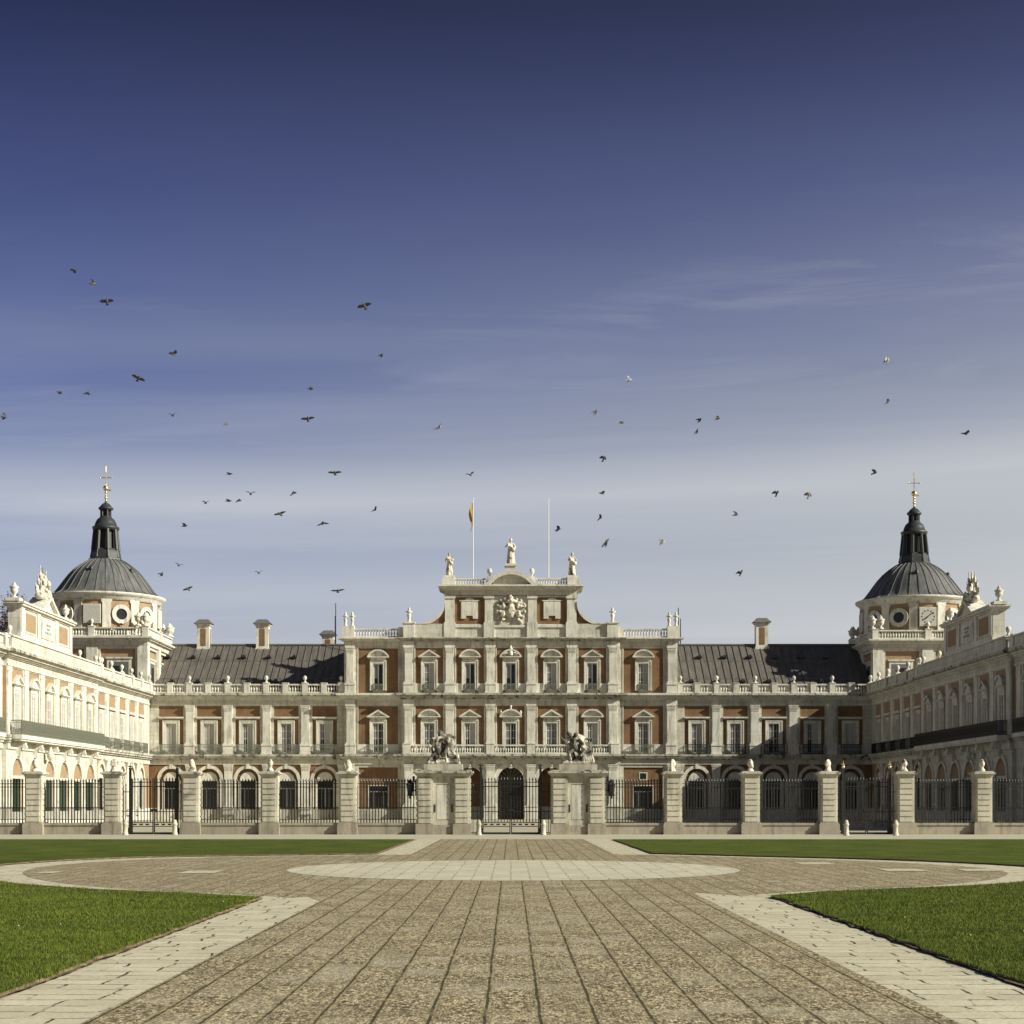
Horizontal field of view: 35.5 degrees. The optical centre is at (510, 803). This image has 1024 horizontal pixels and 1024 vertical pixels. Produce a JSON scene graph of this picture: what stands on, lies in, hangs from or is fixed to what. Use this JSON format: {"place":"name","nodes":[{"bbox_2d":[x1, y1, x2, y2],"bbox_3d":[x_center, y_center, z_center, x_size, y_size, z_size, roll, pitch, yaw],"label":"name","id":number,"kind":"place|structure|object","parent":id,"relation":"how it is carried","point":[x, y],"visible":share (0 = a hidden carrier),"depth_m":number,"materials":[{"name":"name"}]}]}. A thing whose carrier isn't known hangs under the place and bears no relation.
{"place":"outdoors","nodes":[
{"label":"outdoors","id":0,"kind":"place"},
{"bbox_2d":[100,298,113,305],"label":"pigeon","id":1,"kind":"object","parent":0,"point":[106,301],"visible":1,"depth_m":74.87,"materials":[{"name":"grey"}]},
{"bbox_2d":[132,375,144,381],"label":"pigeon","id":2,"kind":"object","parent":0,"point":[138,377],"visible":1,"depth_m":74.86,"materials":[{"name":"grey"}]},
{"bbox_2d":[0,839,414,998],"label":"lawn","id":3,"kind":"structure","parent":0,"point":[16,851],"depth_m":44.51,"materials":[{"name":"plant"}]},
{"bbox_2d":[301,416,314,421],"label":"pigeon","id":4,"kind":"object","parent":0,"point":[307,418],"visible":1,"depth_m":74.88,"materials":[{"name":"grey"}]},
{"bbox_2d":[357,302,371,309],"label":"pigeon","id":5,"kind":"object","parent":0,"point":[365,305],"visible":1,"depth_m":74.88,"materials":[{"name":"grey"}]},
{"bbox_2d":[0,834,1023,838],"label":"pavement","id":6,"kind":"structure","parent":0,"point":[512,836],"depth_m":77.29,"materials":[{"name":"beige stone"}]},
{"bbox_2d":[0,779,24,833],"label":"railing","id":7,"kind":"object","parent":6,"relation":"on","point":[7,812],"visible":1,"depth_m":82.57,"materials":[{"name":"black metal"}]},
{"bbox_2d":[21,759,48,834],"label":"fence pier","id":8,"kind":"structure","parent":6,"relation":"on","point":[35,799],"depth_m":82.15,"materials":[{"name":"stone"}]},
{"bbox_2d":[43,778,103,833],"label":"railing","id":9,"kind":"object","parent":6,"relation":"on","point":[72,828],"visible":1,"depth_m":82.57,"materials":[{"name":"black metal"}]},
{"bbox_2d":[100,759,126,834],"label":"fence pier","id":10,"kind":"structure","parent":6,"relation":"on","point":[113,801],"depth_m":82.15,"materials":[{"name":"stone"}]},
{"bbox_2d":[122,820,127,834],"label":"bollard","id":11,"kind":"object","parent":6,"relation":"on","point":[125,827],"visible":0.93,"depth_m":80.91,"materials":[{"name":"stone"}]},
{"bbox_2d":[123,764,181,833],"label":"gate","id":12,"kind":"structure","parent":6,"relation":"on","point":[153,810],"depth_m":82.58,"materials":[{"name":"black metal"}]},
{"bbox_2d":[172,820,177,834],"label":"bollard","id":13,"kind":"object","parent":6,"relation":"on","point":[174,827],"visible":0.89,"depth_m":80.90,"materials":[{"name":"stone"}]},
{"bbox_2d":[179,759,204,834],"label":"fence pier","id":14,"kind":"structure","parent":6,"relation":"on","point":[190,824],"depth_m":82.15,"materials":[{"name":"stone"}]},
{"bbox_2d":[200,779,260,833],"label":"railing","id":15,"kind":"object","parent":6,"relation":"on","point":[232,812],"visible":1,"depth_m":82.57,"materials":[{"name":"black metal"}]},
{"bbox_2d":[258,759,282,834],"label":"fence pier","id":16,"kind":"structure","parent":6,"relation":"on","point":[270,802],"depth_m":82.15,"materials":[{"name":"stone"}]},
{"bbox_2d":[279,778,338,833],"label":"railing","id":17,"kind":"object","parent":6,"relation":"on","point":[308,828],"visible":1,"depth_m":82.57,"materials":[{"name":"black metal"}]},
{"bbox_2d":[336,759,359,834],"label":"fence pier","id":18,"kind":"structure","parent":6,"relation":"on","point":[347,824],"depth_m":82.15,"materials":[{"name":"stone"}]},
{"bbox_2d":[357,778,416,833],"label":"railing","id":19,"kind":"object","parent":6,"relation":"on","point":[387,828],"visible":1,"depth_m":82.57,"materials":[{"name":"black metal"}]},
{"bbox_2d":[413,764,473,834],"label":"pedestal","id":20,"kind":"object","parent":6,"relation":"on","point":[443,799],"visible":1,"depth_m":82.09,"materials":[{"name":"stone"}]},
{"bbox_2d":[406,776,416,798],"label":"lantern","id":21,"kind":"object","parent":20,"relation":"attached to","point":[410,785],"visible":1,"depth_m":82.29,"materials":[{"name":"black metal"}]},
{"bbox_2d":[427,730,460,763],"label":"statue group","id":22,"kind":"object","parent":20,"relation":"on","point":[442,749],"visible":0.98,"depth_m":82.42,"materials":[{"name":"stone"}]},
{"bbox_2d":[476,820,481,834],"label":"bollard","id":23,"kind":"object","parent":6,"relation":"on","point":[478,827],"visible":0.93,"depth_m":80.50,"materials":[{"name":"stone"}]},
{"bbox_2d":[471,761,550,833],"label":"gate","id":24,"kind":"structure","parent":6,"relation":"on","point":[540,791],"depth_m":82.58,"materials":[{"name":"black metal"}]},
{"bbox_2d":[540,820,545,834],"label":"bollard","id":25,"kind":"object","parent":6,"relation":"on","point":[543,827],"visible":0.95,"depth_m":80.50,"materials":[{"name":"stone"}]},
{"bbox_2d":[548,764,607,834],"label":"pedestal","id":26,"kind":"object","parent":6,"relation":"on","point":[577,799],"visible":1,"depth_m":82.09,"materials":[{"name":"stone"}]},
{"bbox_2d":[560,731,594,763],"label":"statue group","id":27,"kind":"object","parent":26,"relation":"on","point":[585,755],"visible":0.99,"depth_m":82.40,"materials":[{"name":"stone"}]},
{"bbox_2d":[605,776,614,798],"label":"lantern","id":28,"kind":"object","parent":26,"relation":"attached to","point":[611,786],"visible":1,"depth_m":82.27,"materials":[{"name":"black metal"}]},
{"bbox_2d":[605,778,663,833],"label":"railing","id":29,"kind":"object","parent":6,"relation":"on","point":[634,828],"visible":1,"depth_m":82.57,"materials":[{"name":"black metal"}]},
{"bbox_2d":[661,759,684,834],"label":"fence pier","id":30,"kind":"structure","parent":6,"relation":"on","point":[673,824],"depth_m":82.15,"materials":[{"name":"stone"}]},
{"bbox_2d":[682,778,740,833],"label":"railing","id":31,"kind":"object","parent":6,"relation":"on","point":[712,828],"visible":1,"depth_m":82.57,"materials":[{"name":"black metal"}]},
{"bbox_2d":[738,759,762,834],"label":"fence pier","id":32,"kind":"structure","parent":6,"relation":"on","point":[750,822],"depth_m":82.15,"materials":[{"name":"stone"}]},
{"bbox_2d":[760,778,818,833],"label":"railing","id":33,"kind":"object","parent":6,"relation":"on","point":[790,828],"visible":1,"depth_m":82.57,"materials":[{"name":"black metal"}]},
{"bbox_2d":[815,759,840,834],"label":"fence pier","id":34,"kind":"structure","parent":6,"relation":"on","point":[828,822],"depth_m":82.15,"materials":[{"name":"stone"}]},
{"bbox_2d":[843,820,848,835],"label":"bollard","id":35,"kind":"object","parent":6,"relation":"on","point":[846,828],"visible":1,"depth_m":79.40,"materials":[{"name":"stone"}]},
{"bbox_2d":[837,761,894,833],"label":"gate","id":36,"kind":"structure","parent":6,"relation":"on","point":[888,811],"depth_m":82.58,"materials":[{"name":"black metal"}]},
{"bbox_2d":[893,820,898,835],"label":"bollard","id":37,"kind":"object","parent":6,"relation":"on","point":[895,828],"visible":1,"depth_m":79.40,"materials":[{"name":"stone"}]},
{"bbox_2d":[891,759,917,834],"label":"fence pier","id":38,"kind":"structure","parent":6,"relation":"on","point":[904,797],"depth_m":82.15,"materials":[{"name":"stone"}]},
{"bbox_2d":[914,778,973,833],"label":"railing","id":39,"kind":"object","parent":6,"relation":"on","point":[945,827],"visible":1,"depth_m":82.57,"materials":[{"name":"black metal"}]},
{"bbox_2d":[968,759,995,834],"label":"fence pier","id":40,"kind":"structure","parent":6,"relation":"on","point":[981,799],"depth_m":82.15,"materials":[{"name":"stone"}]},
{"bbox_2d":[992,778,1023,833],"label":"railing","id":41,"kind":"object","parent":6,"relation":"on","point":[1008,827],"visible":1,"depth_m":82.57,"materials":[{"name":"black metal"}]},
{"bbox_2d":[0,819,1023,999],"bbox_3d":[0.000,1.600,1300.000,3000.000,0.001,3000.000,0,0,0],"label":"ground","id":42,"kind":"structure","parent":0,"point":[505,829],"depth_m":106.67,"materials":[{"name":"beige stone"}]},
{"bbox_2d":[0,591,9,631],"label":"tree","id":43,"kind":"object","parent":42,"relation":"on","point":[5,613],"visible":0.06,"depth_m":168.26,"materials":[{"name":"brown plant"}]},
{"bbox_2d":[0,594,29,631],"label":"tree","id":44,"kind":"object","parent":42,"relation":"on","point":[4,627],"visible":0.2,"depth_m":154.28,"materials":[{"name":"brown plant"}]},
{"bbox_2d":[0,466,1023,822],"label":"palace","id":45,"kind":"structure","parent":42,"relation":"on","point":[510,674],"depth_m":159.11,"materials":[{"name":"stone"}]},
{"bbox_2d":[35,565,53,599],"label":"trophy sculpture","id":46,"kind":"object","parent":45,"relation":"on","point":[43,591],"visible":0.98,"depth_m":122.06,"materials":[{"name":"stone"}]},
{"bbox_2d":[444,553,454,577],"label":"statue","id":47,"kind":"object","parent":45,"relation":"on","point":[449,570],"visible":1,"depth_m":158.78,"materials":[{"name":"stone"}]},
{"bbox_2d":[469,499,473,583],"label":"flagpole","id":48,"kind":"object","parent":45,"relation":"on","point":[470,513],"visible":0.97,"depth_m":162.99,"materials":[{"name":"white metal"}]},
{"bbox_2d":[505,538,515,564],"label":"statue","id":49,"kind":"object","parent":45,"relation":"on","point":[510,554],"visible":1,"depth_m":158.76,"materials":[{"name":"stone"}]},
{"bbox_2d":[548,499,548,577],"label":"flagpole","id":50,"kind":"object","parent":45,"relation":"on","point":[548,538],"visible":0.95,"depth_m":162.96,"materials":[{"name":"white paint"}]},
{"bbox_2d":[566,553,577,577],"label":"statue","id":51,"kind":"object","parent":45,"relation":"on","point":[572,559],"visible":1,"depth_m":158.83,"materials":[{"name":"stone"}]},
{"bbox_2d":[961,571,979,602],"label":"trophy sculpture","id":52,"kind":"object","parent":45,"relation":"on","point":[971,593],"visible":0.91,"depth_m":123.92,"materials":[{"name":"stone"}]},
{"bbox_2d":[0,839,1023,1023],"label":"paving border","id":53,"kind":"object","parent":42,"relation":"on","point":[957,993],"visible":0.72,"depth_m":16.31,"materials":[{"name":"beige stone"}]},
{"bbox_2d":[0,0,1023,643],"label":"sky","id":54,"kind":"structure","parent":0,"point":[736,211],"materials":[{"name":"blue"}]},
{"bbox_2d":[23,839,1007,1023],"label":"pebble paving","id":55,"kind":"structure","parent":0,"point":[350,950],"depth_m":17.26,"materials":[{"name":"beige stone"}]},
{"bbox_2d":[37,871,61,872],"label":"paving slab","id":56,"kind":"structure","parent":55,"relation":"on","point":[49,872],"depth_m":36.55,"materials":[{"name":"beige stone"}]},
{"bbox_2d":[180,870,223,872],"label":"paving slab","id":57,"kind":"structure","parent":55,"relation":"on","point":[213,871],"depth_m":37.08,"materials":[{"name":"beige stone"}]},
{"bbox_2d":[287,860,739,880],"bbox_3d":[0.060,1.581,38.750,10.840,0.001,11.900,0,0,0],"label":"paving disc","id":58,"kind":"object","parent":55,"relation":"on","point":[513,870],"visible":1,"depth_m":37.76,"materials":[{"name":"beige stone"}]},
{"bbox_2d":[795,862,831,863],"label":"paving slab","id":59,"kind":"structure","parent":55,"relation":"on","point":[813,863],"depth_m":42.03,"materials":[{"name":"beige stone"}]},
{"bbox_2d":[881,869,926,870],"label":"paving slab","id":60,"kind":"structure","parent":55,"relation":"on","point":[903,870],"depth_m":37.64,"materials":[{"name":"beige stone"}]},
{"bbox_2d":[958,869,1001,870],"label":"paving slab","id":61,"kind":"structure","parent":55,"relation":"on","point":[979,870],"depth_m":37.64,"materials":[{"name":"beige stone"}]},
{"bbox_2d":[804,492,811,498],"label":"pigeon","id":62,"kind":"object","parent":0,"point":[808,494],"visible":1,"depth_m":95.03,"materials":[{"name":"grey"}]},
{"bbox_2d":[613,839,1023,985],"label":"lawn","id":63,"kind":"structure","parent":0,"point":[1008,852],"depth_m":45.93,"materials":[{"name":"plant"}]}
]}

